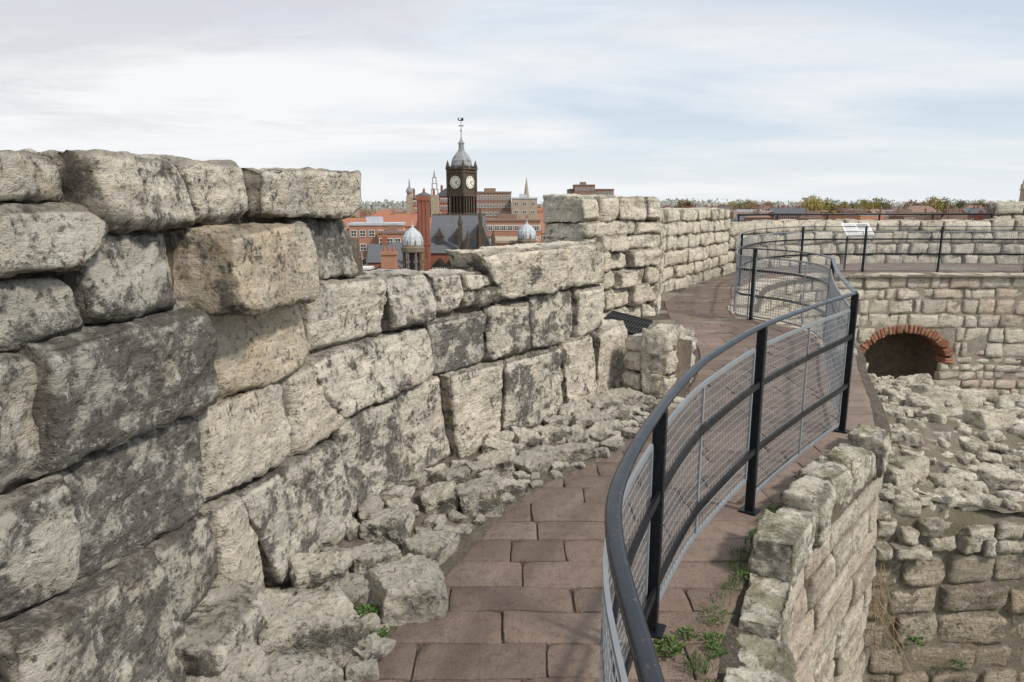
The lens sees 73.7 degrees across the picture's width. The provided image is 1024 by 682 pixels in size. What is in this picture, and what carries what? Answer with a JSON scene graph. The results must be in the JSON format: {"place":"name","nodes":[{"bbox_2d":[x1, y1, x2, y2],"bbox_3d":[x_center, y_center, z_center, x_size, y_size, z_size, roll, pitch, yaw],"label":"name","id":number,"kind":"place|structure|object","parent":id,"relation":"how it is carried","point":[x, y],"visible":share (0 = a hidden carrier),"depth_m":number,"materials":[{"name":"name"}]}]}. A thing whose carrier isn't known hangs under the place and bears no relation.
{"place":"outdoors","nodes":[
{"label":"outdoors","id":0,"kind":"place"},
{"bbox_2d":[342,218,365,230],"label":"apartment building","id":1,"kind":"structure","parent":0,"point":[346,221],"depth_m":158.81,"materials":[{"name":"orange brick"}]},
{"bbox_2d":[348,217,405,265],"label":"apartment building","id":2,"kind":"structure","parent":0,"point":[365,233],"depth_m":148.22,"materials":[{"name":"orange brick"}]},
{"bbox_2d":[265,399,694,681],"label":"gritty ground","id":3,"kind":"structure","parent":0,"point":[467,543],"depth_m":3.83,"materials":[{"name":"grey gravel"}]},
{"bbox_2d":[185,635,277,681],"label":"rubble stone","id":4,"kind":"object","parent":3,"relation":"on","point":[249,662],"visible":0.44,"depth_m":2.34,"materials":[{"name":"stone"}]},
{"bbox_2d":[263,587,295,603],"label":"rubble stone","id":5,"kind":"object","parent":3,"relation":"on","point":[273,596],"visible":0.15,"depth_m":2.94,"materials":[{"name":"stone"}]},
{"bbox_2d":[267,645,337,681],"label":"rubble stone","id":6,"kind":"object","parent":3,"relation":"on","point":[291,664],"visible":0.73,"depth_m":2.46,"materials":[{"name":"stone"}]},
{"bbox_2d":[257,580,372,661],"bbox_3d":[-0.814,1.172,2.757,0.483,0.266,0.354,-3,12,-17],"label":"rubble stone","id":7,"kind":"object","parent":3,"relation":"on","point":[325,620],"visible":0.71,"depth_m":2.64,"materials":[{"name":"stone"}]},
{"bbox_2d":[288,550,352,594],"bbox_3d":[-0.872,1.085,3.142,0.288,0.225,0.252,-4,12,-20],"label":"rubble stone","id":8,"kind":"object","parent":3,"relation":"on","point":[310,570],"visible":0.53,"depth_m":3.06,"materials":[{"name":"stone"}]},
{"bbox_2d":[321,529,339,546],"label":"rubble stone","id":9,"kind":"object","parent":3,"relation":"on","point":[331,540],"visible":0.2,"depth_m":3.40,"materials":[{"name":"stone"}]},
{"bbox_2d":[327,658,343,681],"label":"rubble stone","id":10,"kind":"object","parent":3,"relation":"on","point":[339,675],"visible":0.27,"depth_m":2.54,"materials":[{"name":"stone"}]},
{"bbox_2d":[345,518,360,541],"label":"rubble stone","id":11,"kind":"object","parent":3,"relation":"on","point":[352,532],"visible":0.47,"depth_m":3.53,"materials":[{"name":"stone"}]},
{"bbox_2d":[339,573,371,608],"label":"rubble stone","id":12,"kind":"object","parent":3,"relation":"on","point":[355,588],"visible":0.27,"depth_m":2.99,"materials":[{"name":"stone"}]},
{"bbox_2d":[345,656,379,681],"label":"rubble stone","id":13,"kind":"object","parent":3,"relation":"on","point":[358,669],"visible":0.94,"depth_m":2.56,"materials":[{"name":"stone"}]},
{"bbox_2d":[357,608,380,634],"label":"rubble stone","id":14,"kind":"object","parent":3,"relation":"on","point":[371,620],"visible":0.4,"depth_m":2.85,"materials":[{"name":"stone"}]},
{"bbox_2d":[354,603,379,617],"bbox_3d":[-0.621,1.146,2.899,0.124,0.029,0.119,5,12,24],"label":"weed plant","id":15,"kind":"object","parent":14,"relation":"on","point":[369,607],"visible":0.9,"depth_m":2.91,"materials":[{"name":"green plant"}]},
{"bbox_2d":[340,536,400,575],"bbox_3d":[-0.683,1.071,3.289,0.307,0.190,0.223,-10,15,-40],"label":"rubble stone","id":16,"kind":"object","parent":3,"relation":"on","point":[382,550],"visible":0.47,"depth_m":3.24,"materials":[{"name":"stone"}]},
{"bbox_2d":[356,494,384,523],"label":"rubble stone","id":17,"kind":"object","parent":3,"relation":"on","point":[369,506],"visible":0.49,"depth_m":3.78,"materials":[{"name":"stone"}]},
{"bbox_2d":[353,632,396,661],"bbox_3d":[-0.558,1.223,2.709,0.124,0.099,0.186,7,13,33],"label":"rubble stone","id":18,"kind":"object","parent":3,"relation":"on","point":[380,648],"visible":0.65,"depth_m":2.68,"materials":[{"name":"stone"}]},
{"bbox_2d":[359,507,415,547],"bbox_3d":[-0.634,0.997,3.638,0.230,0.227,0.332,4,12,19],"label":"rubble stone","id":19,"kind":"object","parent":3,"relation":"on","point":[393,525],"visible":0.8,"depth_m":3.52,"materials":[{"name":"stone"}]},
{"bbox_2d":[381,485,415,500],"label":"rubble stone","id":20,"kind":"object","parent":3,"relation":"on","point":[398,491],"visible":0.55,"depth_m":4.00,"materials":[{"name":"stone"}]},
{"bbox_2d":[386,496,419,516],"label":"rubble stone","id":21,"kind":"object","parent":3,"relation":"on","point":[402,502],"visible":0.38,"depth_m":3.85,"materials":[{"name":"stone"}]},
{"bbox_2d":[366,554,448,626],"bbox_3d":[-0.458,1.146,3.030,0.402,0.282,0.319,-4,12,-19],"label":"rubble stone","id":22,"kind":"object","parent":3,"relation":"on","point":[412,589],"visible":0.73,"depth_m":2.93,"materials":[{"name":"stone"}]},
{"bbox_2d":[401,471,427,490],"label":"rubble stone","id":23,"kind":"object","parent":3,"relation":"on","point":[417,480],"visible":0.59,"depth_m":4.15,"materials":[{"name":"stone"}]},
{"bbox_2d":[401,529,459,564],"bbox_3d":[-0.412,1.065,3.471,0.212,0.167,0.318,8,14,34],"label":"rubble stone","id":24,"kind":"object","parent":3,"relation":"on","point":[440,546],"visible":0.64,"depth_m":3.42,"materials":[{"name":"stone"}]},
{"bbox_2d":[423,514,446,528],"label":"rubble stone","id":25,"kind":"object","parent":3,"relation":"on","point":[432,521],"visible":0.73,"depth_m":3.76,"materials":[{"name":"stone"}]},
{"bbox_2d":[424,463,446,477],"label":"rubble stone","id":26,"kind":"object","parent":3,"relation":"on","point":[430,471],"visible":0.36,"depth_m":4.37,"materials":[{"name":"stone"}]},
{"bbox_2d":[419,481,458,513],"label":"rubble stone","id":27,"kind":"object","parent":3,"relation":"on","point":[439,497],"visible":0.84,"depth_m":3.91,"materials":[{"name":"stone"}]},
{"bbox_2d":[433,523,460,536],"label":"rubble stone","id":28,"kind":"object","parent":3,"relation":"on","point":[438,526],"visible":0.35,"depth_m":3.64,"materials":[{"name":"stone"}]},
{"bbox_2d":[431,466,472,484],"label":"rubble stone","id":29,"kind":"object","parent":3,"relation":"on","point":[459,474],"visible":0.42,"depth_m":4.20,"materials":[{"name":"stone"}]},
{"bbox_2d":[448,509,468,523],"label":"rubble stone","id":30,"kind":"object","parent":3,"relation":"on","point":[455,516],"visible":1,"depth_m":3.84,"materials":[{"name":"stone"}]},
{"bbox_2d":[456,524,472,536],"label":"rubble stone","id":31,"kind":"object","parent":3,"relation":"on","point":[466,529],"visible":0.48,"depth_m":3.72,"materials":[{"name":"stone"}]},
{"bbox_2d":[464,460,493,477],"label":"rubble stone","id":32,"kind":"object","parent":3,"relation":"on","point":[477,467],"visible":0.58,"depth_m":4.41,"materials":[{"name":"stone"}]},
{"bbox_2d":[455,473,503,516],"bbox_3d":[-0.193,0.932,3.975,0.275,0.290,0.217,-3,12,-13],"label":"rubble stone","id":33,"kind":"object","parent":3,"relation":"on","point":[481,495],"visible":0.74,"depth_m":3.90,"materials":[{"name":"stone"}]},
{"bbox_2d":[476,448,515,474],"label":"rubble stone","id":34,"kind":"object","parent":3,"relation":"on","point":[500,462],"visible":0.62,"depth_m":4.47,"materials":[{"name":"stone"}]},
{"bbox_2d":[482,436,526,455],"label":"rubble stone","id":35,"kind":"object","parent":3,"relation":"on","point":[491,443],"visible":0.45,"depth_m":4.72,"materials":[{"name":"stone"}]},
{"bbox_2d":[497,430,514,441],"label":"rubble stone","id":36,"kind":"object","parent":3,"relation":"on","point":[507,435],"visible":0.37,"depth_m":4.93,"materials":[{"name":"stone"}]},
{"bbox_2d":[501,492,516,505],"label":"rubble stone","id":37,"kind":"object","parent":3,"relation":"on","point":[507,498],"visible":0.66,"depth_m":4.08,"materials":[{"name":"stone"}]},
{"bbox_2d":[501,478,529,494],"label":"rubble stone","id":38,"kind":"object","parent":3,"relation":"on","point":[512,486],"visible":0.66,"depth_m":4.20,"materials":[{"name":"stone"}]},
{"bbox_2d":[512,470,530,479],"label":"rubble stone","id":39,"kind":"object","parent":3,"relation":"on","point":[520,474],"visible":0.71,"depth_m":4.40,"materials":[{"name":"stone"}]},
{"bbox_2d":[510,426,544,449],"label":"rubble stone","id":40,"kind":"object","parent":3,"relation":"on","point":[528,438],"visible":0.65,"depth_m":4.92,"materials":[{"name":"stone"}]},
{"bbox_2d":[513,446,556,473],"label":"rubble stone","id":41,"kind":"object","parent":3,"relation":"on","point":[533,459],"visible":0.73,"depth_m":4.54,"materials":[{"name":"stone"}]},
{"bbox_2d":[529,423,573,444],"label":"rubble stone","id":42,"kind":"object","parent":3,"relation":"on","point":[554,433],"visible":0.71,"depth_m":5.03,"materials":[{"name":"stone"}]},
{"bbox_2d":[543,415,571,425],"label":"rubble stone","id":43,"kind":"object","parent":3,"relation":"on","point":[564,420],"visible":0.72,"depth_m":5.35,"materials":[{"name":"stone"}]},
{"bbox_2d":[545,442,594,461],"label":"rubble stone","id":44,"kind":"object","parent":3,"relation":"on","point":[573,452],"visible":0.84,"depth_m":4.75,"materials":[{"name":"stone"}]},
{"bbox_2d":[558,399,591,415],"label":"rubble stone","id":45,"kind":"object","parent":3,"relation":"on","point":[577,405],"visible":0.41,"depth_m":5.54,"materials":[{"name":"stone"}]},
{"bbox_2d":[566,431,590,442],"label":"rubble stone","id":46,"kind":"object","parent":3,"relation":"on","point":[579,437],"visible":0.61,"depth_m":5.01,"materials":[{"name":"stone"}]},
{"bbox_2d":[571,411,602,427],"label":"rubble stone","id":47,"kind":"object","parent":3,"relation":"on","point":[584,419],"visible":0.66,"depth_m":5.36,"materials":[{"name":"stone"}]},
{"bbox_2d":[585,421,611,441],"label":"rubble stone","id":48,"kind":"object","parent":3,"relation":"on","point":[599,431],"visible":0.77,"depth_m":5.21,"materials":[{"name":"stone"}]},
{"bbox_2d":[592,447,609,458],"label":"rubble stone","id":49,"kind":"object","parent":3,"relation":"on","point":[602,452],"visible":0.62,"depth_m":4.81,"materials":[{"name":"stone"}]},
{"bbox_2d":[587,393,617,411],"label":"rubble stone","id":50,"kind":"object","parent":3,"relation":"on","point":[601,401],"visible":0.45,"depth_m":5.74,"materials":[{"name":"stone"}]},
{"bbox_2d":[601,440,625,451],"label":"rubble stone","id":51,"kind":"object","parent":3,"relation":"on","point":[614,446],"visible":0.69,"depth_m":4.96,"materials":[{"name":"stone"}]},
{"bbox_2d":[603,419,623,430],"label":"rubble stone","id":52,"kind":"object","parent":3,"relation":"on","point":[616,424],"visible":0.41,"depth_m":5.34,"materials":[{"name":"stone"}]},
{"bbox_2d":[596,403,633,420],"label":"rubble stone","id":53,"kind":"object","parent":3,"relation":"on","point":[619,411],"visible":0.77,"depth_m":5.60,"materials":[{"name":"stone"}]},
{"bbox_2d":[600,387,642,406],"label":"rubble stone","id":54,"kind":"object","parent":3,"relation":"on","point":[630,397],"visible":0.43,"depth_m":5.88,"materials":[{"name":"stone"}]},
{"bbox_2d":[621,427,637,438],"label":"rubble stone","id":55,"kind":"object","parent":3,"relation":"on","point":[628,432],"visible":0.72,"depth_m":5.24,"materials":[{"name":"stone"}]},
{"bbox_2d":[641,394,655,407],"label":"rubble stone","id":56,"kind":"object","parent":3,"relation":"on","point":[648,399],"visible":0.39,"depth_m":5.94,"materials":[{"name":"stone"}]},
{"bbox_2d":[621,333,691,398],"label":"wall","id":57,"kind":"structure","parent":3,"relation":"on","point":[679,355],"depth_m":6.03,"materials":[{"name":"stone"}]},
{"bbox_2d":[0,0,1023,205],"label":"sky","id":58,"kind":"structure","parent":0,"point":[772,101],"materials":[{"name":"white"}]},
{"bbox_2d":[486,214,540,242],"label":"office block","id":59,"kind":"structure","parent":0,"point":[506,225],"depth_m":177.68,"materials":[{"name":"orange brick"}]},
{"bbox_2d":[363,263,1023,681],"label":"paving","id":60,"kind":"structure","parent":0,"point":[489,579],"depth_m":3.51,"materials":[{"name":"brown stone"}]},
{"bbox_2d":[640,323,696,408],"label":"wall","id":61,"kind":"structure","parent":60,"relation":"on","point":[655,368],"depth_m":5.95,"materials":[{"name":"stone"}]},
{"bbox_2d":[603,310,652,334],"bbox_3d":[1.260,-0.200,7.607,0.490,0.032,0.542,16,25,22],"label":"metal grille","id":62,"kind":"object","parent":61,"relation":"attached to","point":[633,324],"visible":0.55,"depth_m":7.66,"materials":[{"name":"metal"}]},
{"bbox_2d":[654,634,687,657],"bbox_3d":[0.623,1.199,2.710,0.160,0.039,0.145,0,11,0],"label":"weed plant","id":63,"kind":"object","parent":60,"relation":"on","point":[678,649],"visible":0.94,"depth_m":2.70,"materials":[{"name":"green plant"}]},
{"bbox_2d":[676,625,699,640],"bbox_3d":[0.723,1.200,2.802,0.088,0.021,0.098,-8,14,-33],"label":"weed plant","id":64,"kind":"object","parent":60,"relation":"on","point":[688,629],"visible":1,"depth_m":2.81,"materials":[{"name":"green plant"}]},
{"bbox_2d":[682,647,716,674],"bbox_3d":[0.720,1.224,2.618,0.142,0.057,0.154,0,11,0],"label":"weed plant","id":65,"kind":"object","parent":60,"relation":"on","point":[706,663],"visible":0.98,"depth_m":2.62,"materials":[{"name":"green plant"}]},
{"bbox_2d":[701,631,726,643],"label":"weed plant","id":66,"kind":"object","parent":60,"relation":"on","point":[716,635],"visible":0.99,"depth_m":2.79,"materials":[{"name":"green plant"}]},
{"bbox_2d":[703,642,728,657],"bbox_3d":[0.811,1.223,2.716,0.085,0.019,0.093,-7,13,-32],"label":"weed plant","id":67,"kind":"object","parent":60,"relation":"on","point":[717,646],"visible":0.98,"depth_m":2.71,"materials":[{"name":"green plant"}]},
{"bbox_2d":[700,605,733,624],"bbox_3d":[0.879,1.175,2.940,0.148,0.027,0.148,0,11,0],"label":"weed plant","id":68,"kind":"object","parent":60,"relation":"on","point":[711,608],"visible":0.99,"depth_m":2.94,"materials":[{"name":"green plant"}]},
{"bbox_2d":[727,545,750,561],"bbox_3d":[1.153,1.064,3.421,0.120,0.056,0.126,-1,11,-7],"label":"weed plant","id":69,"kind":"object","parent":60,"relation":"on","point":[733,552],"visible":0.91,"depth_m":3.43,"materials":[{"name":"green plant"}]},
{"bbox_2d":[599,226,1023,681],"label":"walkway railing","id":70,"kind":"object","parent":60,"relation":"on","point":[642,627],"visible":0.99,"depth_m":3.54,"materials":[{"name":"grey metal"}]},
{"bbox_2d":[841,223,874,270],"bbox_3d":[9.250,-2.521,18.361,0.757,1.269,0.414,0,11,0],"label":"information panel","id":71,"kind":"object","parent":60,"relation":"on","point":[855,228],"visible":0.73,"depth_m":18.28,"materials":[{"name":"white paint"}]},
{"bbox_2d":[940,208,968,219],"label":"town house","id":72,"kind":"structure","parent":0,"point":[958,217],"depth_m":299.61,"materials":[{"name":"brown brick"}]},
{"bbox_3d":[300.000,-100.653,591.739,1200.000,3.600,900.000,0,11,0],"label":"terrain","id":73,"kind":"structure","parent":0,"visible":0},
{"bbox_2d":[382,207,416,229],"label":"terraced house","id":74,"kind":"structure","parent":73,"relation":"on","point":[408,219],"depth_m":189.35,"materials":[{"name":"orange brick"}]},
{"bbox_2d":[406,180,412,213],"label":"domed tower","id":75,"kind":"structure","parent":73,"relation":"on","point":[409,198],"depth_m":292.61,"materials":[{"name":"stone"}]},
{"bbox_2d":[413,188,434,216],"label":"red brick mansion","id":76,"kind":"structure","parent":73,"relation":"on","point":[423,193],"depth_m":295.58,"materials":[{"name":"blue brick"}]},
{"bbox_2d":[431,171,438,216],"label":"lantern tower","id":77,"kind":"structure","parent":73,"relation":"on","point":[434,204],"depth_m":290.56,"materials":[{"name":"stone"}]},
{"bbox_2d":[359,197,1017,211],"bbox_3d":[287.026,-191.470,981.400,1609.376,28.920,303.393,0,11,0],"label":"distant woodland","id":78,"kind":"object","parent":73,"relation":"on","point":[378,206],"visible":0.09,"depth_m":887.36,"materials":[{"name":"plant"}]},
{"bbox_2d":[729,211,773,221],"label":"town house","id":79,"kind":"structure","parent":73,"relation":"on","point":[740,212],"depth_m":342.41,"materials":[{"name":"orange brick"}]},
{"bbox_2d":[743,205,770,221],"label":"town house","id":80,"kind":"structure","parent":73,"relation":"on","point":[755,211],"depth_m":296.32,"materials":[{"name":"brown brick"}]},
{"bbox_2d":[773,204,805,219],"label":"town house","id":81,"kind":"structure","parent":73,"relation":"on","point":[789,210],"depth_m":335.42,"materials":[{"name":"red brick"}]},
{"bbox_2d":[794,194,824,212],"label":"tree","id":82,"kind":"object","parent":73,"relation":"on","point":[812,203],"visible":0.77,"depth_m":363.09,"materials":[{"name":"green plant"}]},
{"bbox_2d":[798,208,823,219],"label":"town house","id":83,"kind":"structure","parent":73,"relation":"on","point":[808,217],"depth_m":323.98,"materials":[{"name":"brown brick"}]},
{"bbox_2d":[825,215,883,220],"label":"town house","id":84,"kind":"structure","parent":73,"relation":"on","point":[858,217],"depth_m":296.40,"materials":[{"name":"orange brick"}]},
{"bbox_2d":[855,196,884,209],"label":"tree","id":85,"kind":"object","parent":73,"relation":"on","point":[867,205],"visible":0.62,"depth_m":376.80,"materials":[{"name":"green plant"}]},
{"bbox_2d":[889,206,915,219],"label":"town house","id":86,"kind":"structure","parent":73,"relation":"on","point":[905,210],"depth_m":339.51,"materials":[{"name":"brown brick"}]},
{"bbox_2d":[904,203,941,219],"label":"town house","id":87,"kind":"structure","parent":73,"relation":"on","point":[917,209],"depth_m":363.89,"materials":[{"name":"brown brick"}]},
{"bbox_2d":[920,195,950,215],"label":"tree","id":88,"kind":"object","parent":73,"relation":"on","point":[937,203],"visible":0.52,"depth_m":379.65,"materials":[{"name":"green plant"}]},
{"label":"grass mound","id":89,"kind":"structure","parent":0,"visible":0},
{"bbox_2d":[0,149,627,681],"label":"parapet wall","id":90,"kind":"structure","parent":89,"relation":"on","point":[228,389],"depth_m":2.46,"materials":[{"name":"stone"}]},
{"bbox_2d":[543,193,661,317],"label":"parapet wall","id":91,"kind":"structure","parent":89,"relation":"on","point":[625,232],"depth_m":10.26,"materials":[{"name":"stone"}]},
{"bbox_2d":[647,207,730,314],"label":"parapet wall","id":92,"kind":"structure","parent":89,"relation":"on","point":[693,247],"depth_m":14.97,"materials":[{"name":"stone"}]},
{"bbox_2d":[723,424,890,681],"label":"tower wall","id":93,"kind":"structure","parent":89,"relation":"on","point":[808,593],"depth_m":4.02,"materials":[{"name":"stone"}]},
{"bbox_2d":[870,563,914,672],"bbox_3d":[2.825,2.072,5.175,0.625,0.849,0.266,0,11,0],"label":"dead creeper","id":94,"kind":"object","parent":93,"relation":"attached to","point":[876,608],"visible":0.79,"depth_m":5.24,"materials":[{"name":"brown plant"}]},
{"bbox_2d":[647,266,1023,395],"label":"tower wall","id":95,"kind":"structure","parent":89,"relation":"on","point":[964,332],"depth_m":17.62,"materials":[{"name":"beige stone"}]},
{"bbox_2d":[725,218,1023,273],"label":"parapet wall","id":96,"kind":"structure","parent":89,"relation":"on","point":[736,230],"depth_m":20.82,"materials":[{"name":"stone"}]},
{"bbox_2d":[737,213,992,221],"bbox_3d":[10.733,-3.641,21.017,8.579,0.570,0.815,-2,11,-10],"label":"parapet handrail","id":97,"kind":"object","parent":96,"relation":"on","point":[827,214],"visible":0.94,"depth_m":21.31,"materials":[{"name":"black metal"}]},
{"bbox_2d":[862,373,1023,681],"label":"ruined cross wall","id":98,"kind":"structure","parent":89,"relation":"on","point":[948,546],"depth_m":5.53,"materials":[{"name":"stone"}]},
{"bbox_2d":[985,201,1023,219],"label":"parapet wall","id":99,"kind":"structure","parent":89,"relation":"on","point":[1006,210],"depth_m":21.48,"materials":[{"name":"stone"}]},
{"label":"ground","id":100,"kind":"structure","parent":0,"visible":0},
{"bbox_2d":[367,234,390,267],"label":"terraced house","id":101,"kind":"structure","parent":100,"relation":"on","point":[374,257],"depth_m":122.16,"materials":[{"name":"red brick"}]},
{"bbox_2d":[377,225,407,243],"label":"apartment building","id":102,"kind":"structure","parent":100,"relation":"on","point":[393,234],"depth_m":144.46,"materials":[{"name":"orange brick"}]},
{"bbox_2d":[438,186,449,213],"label":"red brick mansion","id":103,"kind":"structure","parent":100,"relation":"on","point":[442,194],"depth_m":298.91,"materials":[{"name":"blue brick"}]},
{"bbox_2d":[363,196,538,270],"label":"courthouse","id":104,"kind":"structure","parent":100,"relation":"on","point":[423,247],"depth_m":105.16,"materials":[{"name":"red brick"}]},
{"bbox_2d":[445,118,477,213],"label":"clock tower","id":105,"kind":"structure","parent":100,"relation":"on","point":[461,180],"depth_m":115.75,"materials":[{"name":"stone"}]},
{"bbox_2d":[474,188,511,217],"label":"brick hotel","id":106,"kind":"structure","parent":100,"relation":"on","point":[492,203],"depth_m":254.92,"materials":[{"name":"brown brick"}]},
{"bbox_2d":[511,194,537,217],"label":"office block","id":107,"kind":"structure","parent":100,"relation":"on","point":[523,205],"depth_m":245.35,"materials":[{"name":"brick"}]},
{"bbox_2d":[573,182,594,194],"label":"brick hotel","id":108,"kind":"structure","parent":100,"relation":"on","point":[582,188],"depth_m":337.86,"materials":[{"name":"brown brick"}]},
{"bbox_2d":[567,189,613,194],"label":"brick hotel","id":109,"kind":"structure","parent":100,"relation":"on","point":[601,191],"depth_m":341.96,"materials":[{"name":"brown brick"}]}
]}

